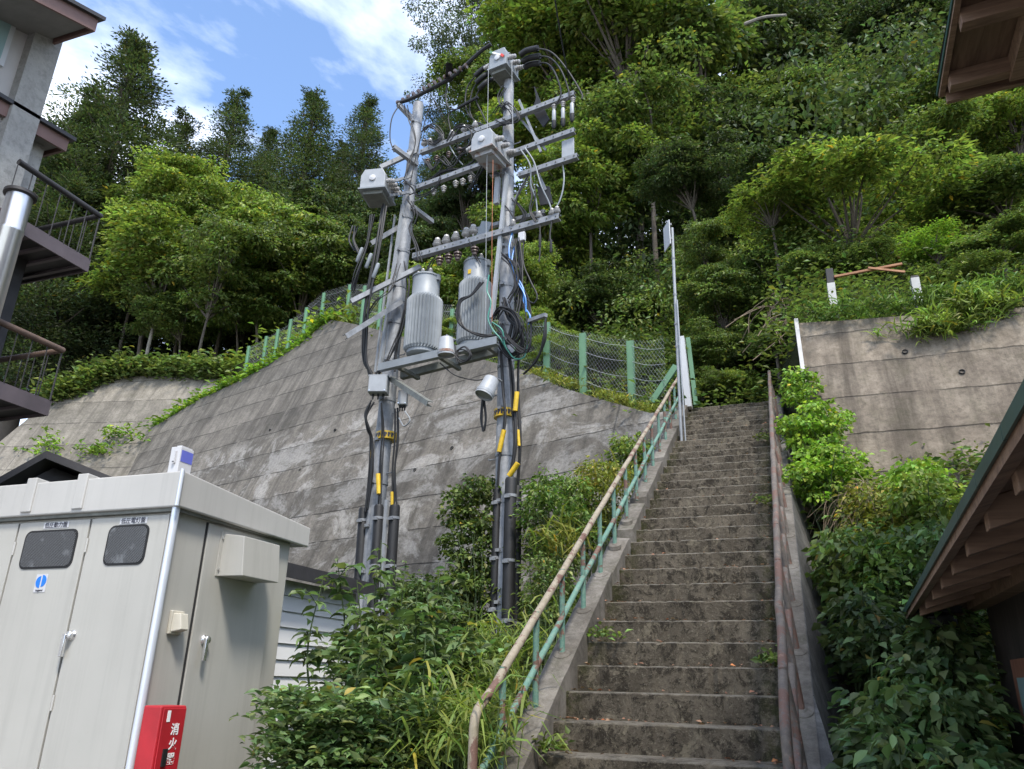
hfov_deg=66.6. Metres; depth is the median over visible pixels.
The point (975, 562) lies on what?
wooden building
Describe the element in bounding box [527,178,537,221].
cable loom
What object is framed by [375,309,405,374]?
cable loom
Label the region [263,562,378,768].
shed
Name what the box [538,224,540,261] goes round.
cable
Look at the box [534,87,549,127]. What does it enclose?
cable guard
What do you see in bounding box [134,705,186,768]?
extinguisher box
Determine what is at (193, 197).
broadleaf tree
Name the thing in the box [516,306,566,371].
shrub
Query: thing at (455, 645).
leafy weed
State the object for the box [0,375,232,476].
retaining wall
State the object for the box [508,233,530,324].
cable
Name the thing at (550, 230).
cable
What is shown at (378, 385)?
junction box
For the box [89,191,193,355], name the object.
broadleaf tree
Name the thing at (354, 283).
cable loom
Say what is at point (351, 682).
leafy weed
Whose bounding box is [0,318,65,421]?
balcony
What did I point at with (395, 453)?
cable loom
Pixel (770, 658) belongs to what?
step weed
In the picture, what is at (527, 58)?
cable sleeve
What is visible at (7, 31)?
window frame
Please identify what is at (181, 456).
roof sensor
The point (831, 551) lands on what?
bush
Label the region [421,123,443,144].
cable loom
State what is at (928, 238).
shrub
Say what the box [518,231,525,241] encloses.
terminal block
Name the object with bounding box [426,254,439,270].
cable loom
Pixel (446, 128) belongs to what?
broadleaf tree
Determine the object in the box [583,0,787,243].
broadleaf tree
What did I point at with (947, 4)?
broadleaf tree
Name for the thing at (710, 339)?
shrub
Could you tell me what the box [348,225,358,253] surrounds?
cable loom
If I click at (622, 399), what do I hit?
grass
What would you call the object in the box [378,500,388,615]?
conduit pipe
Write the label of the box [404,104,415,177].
cable loom
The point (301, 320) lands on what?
broadleaf tree
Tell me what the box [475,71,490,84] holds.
cable sleeve
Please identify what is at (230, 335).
forest understory
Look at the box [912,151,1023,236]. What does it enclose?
broadleaf tree
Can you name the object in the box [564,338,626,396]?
shrub
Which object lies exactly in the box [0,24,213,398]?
cedar tree
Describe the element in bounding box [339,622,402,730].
leafy weed
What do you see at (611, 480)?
bamboo grass
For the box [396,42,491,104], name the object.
cable
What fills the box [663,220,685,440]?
sign post
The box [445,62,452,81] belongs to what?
line insulator
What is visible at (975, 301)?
wall weed
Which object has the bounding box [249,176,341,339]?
broadleaf tree
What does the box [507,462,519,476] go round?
yellow sleeve
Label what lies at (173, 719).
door
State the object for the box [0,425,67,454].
wall weed
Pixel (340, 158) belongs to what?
cedar tree
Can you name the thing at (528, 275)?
cable
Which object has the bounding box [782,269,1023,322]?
grass
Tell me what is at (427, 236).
broadleaf tree
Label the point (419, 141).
cable
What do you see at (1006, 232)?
shrub
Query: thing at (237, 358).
undergrowth
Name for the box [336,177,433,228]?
broadleaf tree
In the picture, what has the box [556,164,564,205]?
cable
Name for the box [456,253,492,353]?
transformer
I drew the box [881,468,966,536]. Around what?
bush
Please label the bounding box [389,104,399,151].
cable
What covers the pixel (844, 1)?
broadleaf tree
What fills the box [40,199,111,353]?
broadleaf tree
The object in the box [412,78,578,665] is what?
utility pole
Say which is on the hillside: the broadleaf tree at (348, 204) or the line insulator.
the broadleaf tree at (348, 204)
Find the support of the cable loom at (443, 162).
attached to the utility pole at (506, 284)
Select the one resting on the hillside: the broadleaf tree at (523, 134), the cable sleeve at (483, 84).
the broadleaf tree at (523, 134)
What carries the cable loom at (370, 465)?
attached to the utility pole at (395, 310)
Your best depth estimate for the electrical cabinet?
4.47 m
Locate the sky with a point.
(272, 48)
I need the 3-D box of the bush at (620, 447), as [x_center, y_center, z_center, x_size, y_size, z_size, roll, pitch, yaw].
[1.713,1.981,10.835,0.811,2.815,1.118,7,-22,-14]
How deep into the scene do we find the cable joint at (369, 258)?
11.68 m
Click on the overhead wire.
(563, 48)
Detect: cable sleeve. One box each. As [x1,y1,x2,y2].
[474,64,485,77]
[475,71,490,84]
[477,77,492,90]
[518,45,538,57]
[521,53,540,64]
[523,60,540,70]
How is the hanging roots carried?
hanging from the hillside
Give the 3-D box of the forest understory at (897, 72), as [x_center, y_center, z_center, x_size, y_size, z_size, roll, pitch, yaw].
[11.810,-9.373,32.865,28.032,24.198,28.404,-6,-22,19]
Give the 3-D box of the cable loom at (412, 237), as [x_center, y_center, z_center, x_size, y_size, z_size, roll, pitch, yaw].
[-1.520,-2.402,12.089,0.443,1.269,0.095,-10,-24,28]
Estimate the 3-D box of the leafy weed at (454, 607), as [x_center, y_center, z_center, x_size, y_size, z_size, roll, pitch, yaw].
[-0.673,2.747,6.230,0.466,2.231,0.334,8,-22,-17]
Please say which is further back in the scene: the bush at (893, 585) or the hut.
the hut
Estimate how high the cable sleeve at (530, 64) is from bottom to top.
0.137 m
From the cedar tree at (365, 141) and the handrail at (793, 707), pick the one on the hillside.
the cedar tree at (365, 141)
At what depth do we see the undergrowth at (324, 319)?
24.55 m
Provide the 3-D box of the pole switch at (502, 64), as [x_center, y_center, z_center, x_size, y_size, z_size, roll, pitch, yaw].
[-0.130,-5.063,12.425,0.592,0.475,0.450,-10,-24,28]
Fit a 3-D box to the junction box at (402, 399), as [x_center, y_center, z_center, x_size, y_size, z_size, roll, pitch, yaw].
[-1.548,0.234,11.052,0.131,0.294,0.124,0,-21,4]
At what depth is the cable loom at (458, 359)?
10.38 m
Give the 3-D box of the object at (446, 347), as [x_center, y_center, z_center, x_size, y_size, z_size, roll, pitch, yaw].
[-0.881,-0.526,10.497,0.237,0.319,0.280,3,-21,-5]
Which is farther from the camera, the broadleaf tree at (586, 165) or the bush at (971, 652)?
the broadleaf tree at (586, 165)
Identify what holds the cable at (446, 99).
hanging from the cable at (430, 88)
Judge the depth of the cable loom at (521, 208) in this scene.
11.12 m
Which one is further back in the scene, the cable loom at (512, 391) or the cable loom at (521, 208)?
the cable loom at (521, 208)
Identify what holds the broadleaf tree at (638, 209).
on the hillside
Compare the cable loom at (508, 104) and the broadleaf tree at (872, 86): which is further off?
the broadleaf tree at (872, 86)
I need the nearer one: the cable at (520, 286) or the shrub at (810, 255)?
the cable at (520, 286)
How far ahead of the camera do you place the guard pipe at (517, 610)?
9.48 m
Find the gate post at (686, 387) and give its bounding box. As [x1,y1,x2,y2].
[680,336,697,409]
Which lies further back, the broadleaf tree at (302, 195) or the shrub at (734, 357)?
the broadleaf tree at (302, 195)
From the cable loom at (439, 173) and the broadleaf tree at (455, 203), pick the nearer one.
the cable loom at (439, 173)
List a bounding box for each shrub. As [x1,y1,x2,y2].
[441,316,456,341]
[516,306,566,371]
[525,329,595,385]
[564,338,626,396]
[616,358,670,393]
[661,261,770,369]
[664,217,741,328]
[669,314,754,384]
[675,365,730,402]
[699,368,771,399]
[716,333,773,371]
[717,225,799,309]
[744,325,786,387]
[774,239,857,283]
[823,219,912,276]
[894,215,968,271]
[913,247,1013,296]
[942,202,1023,279]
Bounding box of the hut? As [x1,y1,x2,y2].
[0,451,110,485]
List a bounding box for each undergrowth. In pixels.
[21,343,236,404]
[137,307,356,428]
[194,289,385,365]
[229,678,454,768]
[288,619,513,768]
[314,258,733,412]
[319,565,586,732]
[572,211,919,415]
[738,192,1023,338]
[799,423,1014,765]
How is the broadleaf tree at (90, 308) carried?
on the hillside
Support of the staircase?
on the ground
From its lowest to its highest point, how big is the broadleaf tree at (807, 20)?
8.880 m
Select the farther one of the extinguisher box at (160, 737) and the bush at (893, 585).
the bush at (893, 585)
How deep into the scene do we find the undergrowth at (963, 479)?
8.07 m
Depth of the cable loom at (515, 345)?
10.24 m
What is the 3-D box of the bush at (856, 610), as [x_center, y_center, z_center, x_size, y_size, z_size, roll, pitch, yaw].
[2.517,1.900,5.458,0.814,1.132,1.619,-6,-22,19]
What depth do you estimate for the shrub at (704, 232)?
16.78 m
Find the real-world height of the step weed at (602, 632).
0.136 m
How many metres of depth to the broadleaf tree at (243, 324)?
36.39 m
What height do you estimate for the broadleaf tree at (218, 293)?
8.145 m
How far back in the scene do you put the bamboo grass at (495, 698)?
4.49 m
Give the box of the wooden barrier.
[825,262,922,320]
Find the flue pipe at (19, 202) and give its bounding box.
[0,185,37,315]
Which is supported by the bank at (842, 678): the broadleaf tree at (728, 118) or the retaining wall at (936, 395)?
the retaining wall at (936, 395)
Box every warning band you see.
[375,430,396,442]
[494,407,511,420]
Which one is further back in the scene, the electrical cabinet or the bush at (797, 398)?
the bush at (797, 398)
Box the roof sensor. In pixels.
[167,445,193,473]
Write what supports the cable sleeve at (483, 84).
attached to the pole switch at (502, 64)
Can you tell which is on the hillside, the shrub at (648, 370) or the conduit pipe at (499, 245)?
the shrub at (648, 370)
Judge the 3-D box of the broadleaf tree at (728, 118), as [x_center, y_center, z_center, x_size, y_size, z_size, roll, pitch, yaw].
[7.027,-6.605,26.289,5.521,7.093,5.658,-6,-22,19]
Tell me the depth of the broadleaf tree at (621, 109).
24.15 m
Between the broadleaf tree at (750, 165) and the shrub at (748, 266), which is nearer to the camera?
the shrub at (748, 266)
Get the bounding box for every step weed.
[531,725,574,752]
[586,621,632,639]
[750,493,771,505]
[750,644,777,666]
[752,428,769,440]
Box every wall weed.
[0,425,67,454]
[70,436,128,460]
[98,422,150,449]
[860,300,1005,344]
[903,279,1023,322]
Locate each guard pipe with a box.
[353,507,366,629]
[368,504,383,623]
[381,504,399,622]
[488,486,500,638]
[501,477,516,662]
[514,485,521,655]
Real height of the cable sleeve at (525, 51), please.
0.128 m
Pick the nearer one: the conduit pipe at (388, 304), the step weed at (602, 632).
the step weed at (602, 632)
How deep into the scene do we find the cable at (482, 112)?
12.26 m
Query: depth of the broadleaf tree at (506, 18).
30.67 m
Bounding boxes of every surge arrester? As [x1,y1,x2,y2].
[538,234,540,246]
[549,239,551,252]
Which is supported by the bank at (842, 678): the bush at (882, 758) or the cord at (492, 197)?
the bush at (882, 758)
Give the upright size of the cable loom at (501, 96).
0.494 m
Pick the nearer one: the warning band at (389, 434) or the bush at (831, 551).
the bush at (831, 551)
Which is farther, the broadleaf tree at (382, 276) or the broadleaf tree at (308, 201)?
the broadleaf tree at (308, 201)
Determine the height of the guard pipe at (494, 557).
2.161 m
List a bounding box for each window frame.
[0,20,15,66]
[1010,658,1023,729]
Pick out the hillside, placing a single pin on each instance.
(792, 358)
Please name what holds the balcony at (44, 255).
attached to the building at (35, 35)
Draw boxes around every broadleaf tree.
[11,314,153,362]
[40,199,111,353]
[50,253,142,358]
[67,198,243,354]
[72,177,150,357]
[88,308,169,346]
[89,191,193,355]
[113,277,235,353]
[124,139,230,354]
[134,188,224,357]
[136,206,288,358]
[159,173,284,356]
[162,329,252,350]
[181,260,287,352]
[205,198,320,352]
[238,299,287,353]
[247,215,371,328]
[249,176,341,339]
[268,198,335,341]
[277,304,375,327]
[284,213,392,311]
[288,180,398,234]
[295,185,341,219]
[324,222,413,299]
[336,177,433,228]
[357,270,411,312]
[371,212,474,281]
[400,0,498,230]
[403,73,481,191]
[406,253,498,318]
[414,142,526,232]
[425,43,524,192]
[444,199,541,277]
[461,0,530,193]
[462,0,605,279]
[475,94,607,270]
[476,176,611,269]
[489,239,562,356]
[505,0,743,274]
[515,117,671,279]
[538,42,621,268]
[543,21,736,290]
[548,259,642,335]
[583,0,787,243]
[604,142,685,278]
[616,271,698,331]
[626,125,753,310]
[644,64,798,243]
[686,141,777,252]
[702,0,859,96]
[725,63,843,163]
[729,0,865,18]
[816,0,884,80]
[824,35,941,151]
[826,0,949,76]
[856,96,1015,217]
[858,59,1023,155]
[895,0,950,61]
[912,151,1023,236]
[956,85,1023,158]
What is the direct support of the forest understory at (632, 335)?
on the hillside
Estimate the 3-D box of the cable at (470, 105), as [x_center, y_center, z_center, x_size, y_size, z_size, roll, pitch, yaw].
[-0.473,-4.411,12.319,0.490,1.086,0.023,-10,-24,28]
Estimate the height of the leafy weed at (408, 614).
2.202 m
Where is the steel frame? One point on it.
(13, 290)
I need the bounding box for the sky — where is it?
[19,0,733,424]
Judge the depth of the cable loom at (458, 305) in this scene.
10.87 m
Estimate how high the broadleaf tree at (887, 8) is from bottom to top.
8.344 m
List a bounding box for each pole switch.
[358,168,413,207]
[466,128,515,172]
[483,47,523,87]
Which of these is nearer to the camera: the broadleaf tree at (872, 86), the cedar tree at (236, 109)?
the broadleaf tree at (872, 86)
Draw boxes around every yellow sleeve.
[376,473,380,494]
[390,492,393,504]
[497,429,505,451]
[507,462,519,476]
[513,391,518,411]
[517,429,520,445]
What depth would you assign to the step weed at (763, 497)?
7.82 m
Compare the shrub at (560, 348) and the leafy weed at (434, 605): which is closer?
the leafy weed at (434, 605)
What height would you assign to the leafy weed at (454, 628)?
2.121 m
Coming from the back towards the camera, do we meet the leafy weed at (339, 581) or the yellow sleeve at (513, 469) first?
the yellow sleeve at (513, 469)
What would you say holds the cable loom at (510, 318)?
attached to the utility pole at (506, 284)
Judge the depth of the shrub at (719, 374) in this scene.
13.99 m
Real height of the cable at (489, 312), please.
1.145 m
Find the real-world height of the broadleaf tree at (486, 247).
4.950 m
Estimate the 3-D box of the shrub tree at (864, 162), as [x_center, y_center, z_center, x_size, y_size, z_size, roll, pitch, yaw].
[6.761,-3.566,15.199,4.979,2.032,4.756,-6,-22,19]
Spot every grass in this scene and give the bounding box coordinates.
[378,661,526,768]
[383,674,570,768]
[413,621,511,768]
[444,640,563,768]
[452,595,542,768]
[459,623,553,737]
[487,595,569,714]
[506,501,606,634]
[520,362,587,390]
[579,449,640,545]
[584,386,662,412]
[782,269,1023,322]
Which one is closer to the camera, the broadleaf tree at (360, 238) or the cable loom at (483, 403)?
the cable loom at (483, 403)
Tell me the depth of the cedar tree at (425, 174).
53.49 m
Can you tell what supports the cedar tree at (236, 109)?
on the hillside
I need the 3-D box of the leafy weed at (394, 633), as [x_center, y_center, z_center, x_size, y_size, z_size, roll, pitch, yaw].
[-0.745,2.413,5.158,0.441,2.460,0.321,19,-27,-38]
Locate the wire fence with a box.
[244,284,667,411]
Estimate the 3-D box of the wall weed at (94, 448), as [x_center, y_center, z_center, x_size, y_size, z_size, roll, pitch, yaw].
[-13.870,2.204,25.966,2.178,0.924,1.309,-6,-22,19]
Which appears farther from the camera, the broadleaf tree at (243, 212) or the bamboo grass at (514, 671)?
the broadleaf tree at (243, 212)
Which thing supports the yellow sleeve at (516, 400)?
attached to the cable loom at (512, 391)
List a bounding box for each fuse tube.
[552,109,555,128]
[561,107,564,126]
[570,102,573,121]
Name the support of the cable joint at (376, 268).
attached to the cable loom at (364, 342)
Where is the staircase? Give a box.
[492,395,843,768]
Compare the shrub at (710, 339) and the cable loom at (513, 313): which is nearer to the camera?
the cable loom at (513, 313)
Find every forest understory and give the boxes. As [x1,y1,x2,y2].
[181,193,616,361]
[405,234,774,378]
[440,0,1011,325]
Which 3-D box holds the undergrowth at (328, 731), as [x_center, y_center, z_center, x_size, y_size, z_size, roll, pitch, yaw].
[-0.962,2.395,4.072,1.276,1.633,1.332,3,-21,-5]
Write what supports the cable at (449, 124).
attached to the utility pole at (506, 284)
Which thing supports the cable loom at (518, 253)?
attached to the utility pole at (506, 284)
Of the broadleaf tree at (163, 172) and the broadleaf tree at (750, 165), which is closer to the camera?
the broadleaf tree at (750, 165)
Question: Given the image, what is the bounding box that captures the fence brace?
[649,364,676,403]
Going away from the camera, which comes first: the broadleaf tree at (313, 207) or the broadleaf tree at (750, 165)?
the broadleaf tree at (750, 165)
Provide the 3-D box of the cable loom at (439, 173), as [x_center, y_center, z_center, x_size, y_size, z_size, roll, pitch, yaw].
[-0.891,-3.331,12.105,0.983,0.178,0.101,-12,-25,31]
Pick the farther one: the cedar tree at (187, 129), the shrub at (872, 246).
the cedar tree at (187, 129)
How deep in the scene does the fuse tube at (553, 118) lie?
11.32 m
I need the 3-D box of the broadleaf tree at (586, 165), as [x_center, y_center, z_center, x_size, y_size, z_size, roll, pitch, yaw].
[2.154,-4.949,24.059,4.471,6.895,5.572,11,-23,-23]
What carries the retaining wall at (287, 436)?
on the ground
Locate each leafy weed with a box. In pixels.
[288,576,333,693]
[309,557,378,684]
[328,548,395,688]
[332,581,389,691]
[333,615,385,720]
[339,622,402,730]
[357,543,404,672]
[367,591,439,696]
[375,560,423,692]
[383,559,409,647]
[394,633,471,768]
[403,571,459,768]
[408,592,464,634]
[410,591,461,768]
[423,561,472,654]
[429,640,477,768]
[446,611,490,686]
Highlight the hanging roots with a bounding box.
[725,293,790,360]
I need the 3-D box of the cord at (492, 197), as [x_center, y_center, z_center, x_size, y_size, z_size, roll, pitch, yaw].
[-0.267,-2.015,10.682,0.084,2.580,0.007,-10,-24,28]
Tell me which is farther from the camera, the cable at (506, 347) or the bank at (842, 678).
the cable at (506, 347)
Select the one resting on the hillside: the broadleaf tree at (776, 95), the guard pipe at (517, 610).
the broadleaf tree at (776, 95)
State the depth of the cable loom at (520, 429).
10.03 m
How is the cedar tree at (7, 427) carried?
on the hillside
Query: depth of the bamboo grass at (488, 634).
6.24 m
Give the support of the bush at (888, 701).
on the bank at (842, 678)
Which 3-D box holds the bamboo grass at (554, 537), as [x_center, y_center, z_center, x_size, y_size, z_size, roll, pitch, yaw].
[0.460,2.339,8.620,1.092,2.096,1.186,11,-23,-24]
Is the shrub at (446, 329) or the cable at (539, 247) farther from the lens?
the shrub at (446, 329)
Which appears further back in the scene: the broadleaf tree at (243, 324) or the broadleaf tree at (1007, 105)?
the broadleaf tree at (243, 324)
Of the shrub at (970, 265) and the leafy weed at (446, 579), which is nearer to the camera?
the leafy weed at (446, 579)
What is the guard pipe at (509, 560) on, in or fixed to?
attached to the utility pole at (506, 284)
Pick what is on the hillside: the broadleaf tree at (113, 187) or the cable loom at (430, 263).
the broadleaf tree at (113, 187)
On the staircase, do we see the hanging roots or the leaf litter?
the leaf litter
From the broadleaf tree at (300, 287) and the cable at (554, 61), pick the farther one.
the broadleaf tree at (300, 287)
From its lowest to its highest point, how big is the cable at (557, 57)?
1.287 m
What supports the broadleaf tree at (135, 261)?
on the hillside
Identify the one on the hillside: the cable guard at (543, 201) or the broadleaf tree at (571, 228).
the broadleaf tree at (571, 228)
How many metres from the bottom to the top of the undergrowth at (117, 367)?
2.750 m
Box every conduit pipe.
[362,505,374,614]
[374,204,404,371]
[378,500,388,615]
[489,174,508,318]
[493,176,500,205]
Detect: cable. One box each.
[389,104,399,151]
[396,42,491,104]
[398,411,410,426]
[409,92,430,189]
[440,363,482,380]
[445,84,457,109]
[448,109,462,155]
[457,96,478,108]
[465,76,483,124]
[469,84,493,128]
[476,90,505,125]
[486,275,506,349]
[492,322,527,359]
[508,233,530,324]
[511,249,526,311]
[513,176,527,218]
[520,150,537,211]
[522,228,537,303]
[524,147,550,207]
[537,48,582,98]
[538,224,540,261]
[540,55,569,100]
[540,62,561,103]
[549,220,551,239]
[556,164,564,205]
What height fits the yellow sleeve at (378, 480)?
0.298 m
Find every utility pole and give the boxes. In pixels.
[342,101,498,627]
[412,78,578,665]
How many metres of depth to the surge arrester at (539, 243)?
10.74 m
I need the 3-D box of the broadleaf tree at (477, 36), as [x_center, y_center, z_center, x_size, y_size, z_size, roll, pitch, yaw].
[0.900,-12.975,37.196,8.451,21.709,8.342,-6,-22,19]
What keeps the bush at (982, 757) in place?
on the bank at (842, 678)
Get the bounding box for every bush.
[386,575,473,638]
[509,463,609,665]
[510,540,587,672]
[561,453,634,581]
[603,431,655,511]
[773,365,826,454]
[774,397,855,506]
[781,441,876,532]
[801,519,892,609]
[804,472,913,537]
[812,579,911,715]
[824,729,975,768]
[827,667,963,751]
[828,713,916,767]
[831,480,923,537]
[840,607,961,700]
[844,516,939,622]
[875,456,957,521]
[879,670,1023,759]
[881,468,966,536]
[889,608,1006,719]
[894,508,986,616]
[909,731,1023,768]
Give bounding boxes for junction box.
[368,374,389,399]
[398,390,407,410]
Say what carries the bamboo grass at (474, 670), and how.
on the ground
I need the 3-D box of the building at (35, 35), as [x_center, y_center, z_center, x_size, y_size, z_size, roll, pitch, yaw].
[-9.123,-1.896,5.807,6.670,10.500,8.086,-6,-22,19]
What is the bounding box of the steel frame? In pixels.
[0,256,26,357]
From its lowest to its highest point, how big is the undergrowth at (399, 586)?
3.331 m
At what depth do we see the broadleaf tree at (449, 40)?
41.09 m
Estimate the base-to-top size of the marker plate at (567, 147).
0.290 m
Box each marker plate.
[477,221,491,234]
[562,137,573,156]
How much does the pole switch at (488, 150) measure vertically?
0.445 m
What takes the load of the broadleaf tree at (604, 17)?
on the hillside
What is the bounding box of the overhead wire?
[554,0,576,109]
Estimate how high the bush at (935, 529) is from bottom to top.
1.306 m
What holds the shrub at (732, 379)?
on the hillside
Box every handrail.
[467,377,677,768]
[768,370,813,768]
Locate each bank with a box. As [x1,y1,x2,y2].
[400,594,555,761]
[801,482,1014,759]
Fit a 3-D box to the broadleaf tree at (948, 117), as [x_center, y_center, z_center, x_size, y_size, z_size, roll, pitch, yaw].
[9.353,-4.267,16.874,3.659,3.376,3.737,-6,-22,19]
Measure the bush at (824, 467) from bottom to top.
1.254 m
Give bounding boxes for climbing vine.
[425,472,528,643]
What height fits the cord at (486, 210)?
4.447 m
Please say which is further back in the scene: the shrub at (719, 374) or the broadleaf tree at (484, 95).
the broadleaf tree at (484, 95)
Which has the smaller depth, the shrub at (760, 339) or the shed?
the shed
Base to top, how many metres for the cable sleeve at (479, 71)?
0.170 m
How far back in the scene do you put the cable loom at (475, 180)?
11.73 m
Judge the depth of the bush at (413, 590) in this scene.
8.95 m
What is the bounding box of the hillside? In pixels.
[230,140,1023,761]
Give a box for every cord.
[485,66,488,329]
[492,180,492,214]
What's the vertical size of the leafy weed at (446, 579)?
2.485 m
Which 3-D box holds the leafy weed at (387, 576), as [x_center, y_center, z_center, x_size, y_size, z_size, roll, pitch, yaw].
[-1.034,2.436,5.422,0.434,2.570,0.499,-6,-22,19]
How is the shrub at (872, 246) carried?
on the hillside
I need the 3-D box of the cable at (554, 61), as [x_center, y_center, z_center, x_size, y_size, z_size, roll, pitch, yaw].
[0.601,-4.611,11.696,0.616,1.164,0.077,-16,-27,38]
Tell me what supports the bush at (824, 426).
on the bank at (842, 678)
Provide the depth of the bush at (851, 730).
3.89 m
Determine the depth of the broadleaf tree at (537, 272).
20.18 m
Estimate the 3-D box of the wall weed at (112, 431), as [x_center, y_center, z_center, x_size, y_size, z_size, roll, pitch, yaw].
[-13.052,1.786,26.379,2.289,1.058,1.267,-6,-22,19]
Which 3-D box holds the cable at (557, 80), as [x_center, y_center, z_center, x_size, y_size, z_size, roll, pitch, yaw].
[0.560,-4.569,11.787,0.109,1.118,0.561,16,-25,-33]
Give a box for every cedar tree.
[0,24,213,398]
[0,84,163,440]
[85,105,226,358]
[158,85,274,364]
[169,84,356,357]
[230,125,289,194]
[318,91,400,217]
[328,138,357,199]
[402,115,465,238]
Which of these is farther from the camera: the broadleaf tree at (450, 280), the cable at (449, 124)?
the broadleaf tree at (450, 280)
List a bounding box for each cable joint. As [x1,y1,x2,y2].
[356,247,363,262]
[365,253,372,268]
[372,263,379,277]
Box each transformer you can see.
[403,268,442,356]
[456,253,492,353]
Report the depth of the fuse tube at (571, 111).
11.19 m
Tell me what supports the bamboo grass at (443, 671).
on the ground
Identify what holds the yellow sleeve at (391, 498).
attached to the cable loom at (395, 453)
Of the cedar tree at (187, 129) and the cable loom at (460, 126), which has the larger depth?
the cedar tree at (187, 129)
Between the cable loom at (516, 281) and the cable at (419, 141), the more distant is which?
the cable at (419, 141)
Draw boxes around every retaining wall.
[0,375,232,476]
[127,320,672,613]
[794,307,1023,490]
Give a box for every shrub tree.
[714,172,824,307]
[725,127,1000,255]
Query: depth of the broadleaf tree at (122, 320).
41.38 m
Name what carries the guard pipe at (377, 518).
attached to the utility pole at (395, 310)
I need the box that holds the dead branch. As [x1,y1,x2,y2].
[744,14,786,25]
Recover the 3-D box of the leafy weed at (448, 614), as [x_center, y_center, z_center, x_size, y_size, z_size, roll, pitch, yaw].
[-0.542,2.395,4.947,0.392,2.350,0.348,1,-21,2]
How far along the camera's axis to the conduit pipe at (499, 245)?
11.11 m
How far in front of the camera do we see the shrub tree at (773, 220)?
15.62 m
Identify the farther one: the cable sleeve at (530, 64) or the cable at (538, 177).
the cable sleeve at (530, 64)
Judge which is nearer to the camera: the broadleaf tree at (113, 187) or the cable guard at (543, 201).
the cable guard at (543, 201)
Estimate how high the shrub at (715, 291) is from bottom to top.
2.776 m
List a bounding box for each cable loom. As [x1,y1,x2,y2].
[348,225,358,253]
[351,214,374,291]
[361,204,387,374]
[364,400,374,511]
[365,263,400,316]
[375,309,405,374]
[378,403,384,504]
[392,408,398,503]
[393,261,409,371]
[403,175,440,197]
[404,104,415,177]
[407,198,422,261]
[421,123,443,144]
[422,150,468,170]
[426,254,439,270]
[429,159,477,179]
[446,124,475,150]
[454,344,471,362]
[455,282,500,337]
[468,166,483,189]
[468,241,480,262]
[480,399,486,431]
[491,306,523,344]
[492,101,519,124]
[496,288,531,353]
[497,85,506,109]
[497,297,527,358]
[497,351,506,485]
[501,252,520,302]
[507,238,522,344]
[507,355,517,476]
[508,198,527,233]
[516,351,521,484]
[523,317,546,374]
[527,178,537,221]
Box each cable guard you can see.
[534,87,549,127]
[537,186,552,205]
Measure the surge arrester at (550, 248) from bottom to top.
0.200 m
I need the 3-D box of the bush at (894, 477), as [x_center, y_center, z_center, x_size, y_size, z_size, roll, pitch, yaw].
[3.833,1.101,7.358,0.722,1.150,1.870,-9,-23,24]
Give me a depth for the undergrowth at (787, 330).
13.41 m
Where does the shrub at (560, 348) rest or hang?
on the hillside
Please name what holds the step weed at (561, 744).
on the staircase
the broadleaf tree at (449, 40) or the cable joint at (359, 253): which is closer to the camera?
the cable joint at (359, 253)
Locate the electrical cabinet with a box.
[0,468,309,768]
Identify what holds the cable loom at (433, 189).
attached to the utility pole at (506, 284)
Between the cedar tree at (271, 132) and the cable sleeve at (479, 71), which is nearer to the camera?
the cable sleeve at (479, 71)
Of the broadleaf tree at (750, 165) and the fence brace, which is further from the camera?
the broadleaf tree at (750, 165)
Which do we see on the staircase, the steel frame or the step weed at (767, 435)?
the step weed at (767, 435)
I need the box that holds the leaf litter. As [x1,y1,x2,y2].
[547,406,781,763]
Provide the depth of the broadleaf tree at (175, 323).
35.04 m
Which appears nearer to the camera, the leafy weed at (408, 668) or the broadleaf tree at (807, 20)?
the leafy weed at (408, 668)
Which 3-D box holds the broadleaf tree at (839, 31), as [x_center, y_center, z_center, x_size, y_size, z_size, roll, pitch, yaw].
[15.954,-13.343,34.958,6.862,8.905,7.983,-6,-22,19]
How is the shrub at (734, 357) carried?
on the hillside
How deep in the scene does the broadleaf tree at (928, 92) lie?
18.97 m
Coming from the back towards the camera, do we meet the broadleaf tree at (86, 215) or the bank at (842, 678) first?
the broadleaf tree at (86, 215)
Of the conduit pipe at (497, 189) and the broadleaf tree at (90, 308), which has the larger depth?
the broadleaf tree at (90, 308)
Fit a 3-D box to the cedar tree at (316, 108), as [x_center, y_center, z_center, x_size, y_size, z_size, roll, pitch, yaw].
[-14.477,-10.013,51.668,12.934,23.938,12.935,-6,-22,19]
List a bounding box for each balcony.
[0,159,102,284]
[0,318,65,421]
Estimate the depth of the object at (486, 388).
9.90 m
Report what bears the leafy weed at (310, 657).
on the ground
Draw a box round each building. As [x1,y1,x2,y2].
[0,0,105,207]
[903,0,1023,762]
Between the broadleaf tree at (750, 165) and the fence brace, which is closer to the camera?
the fence brace

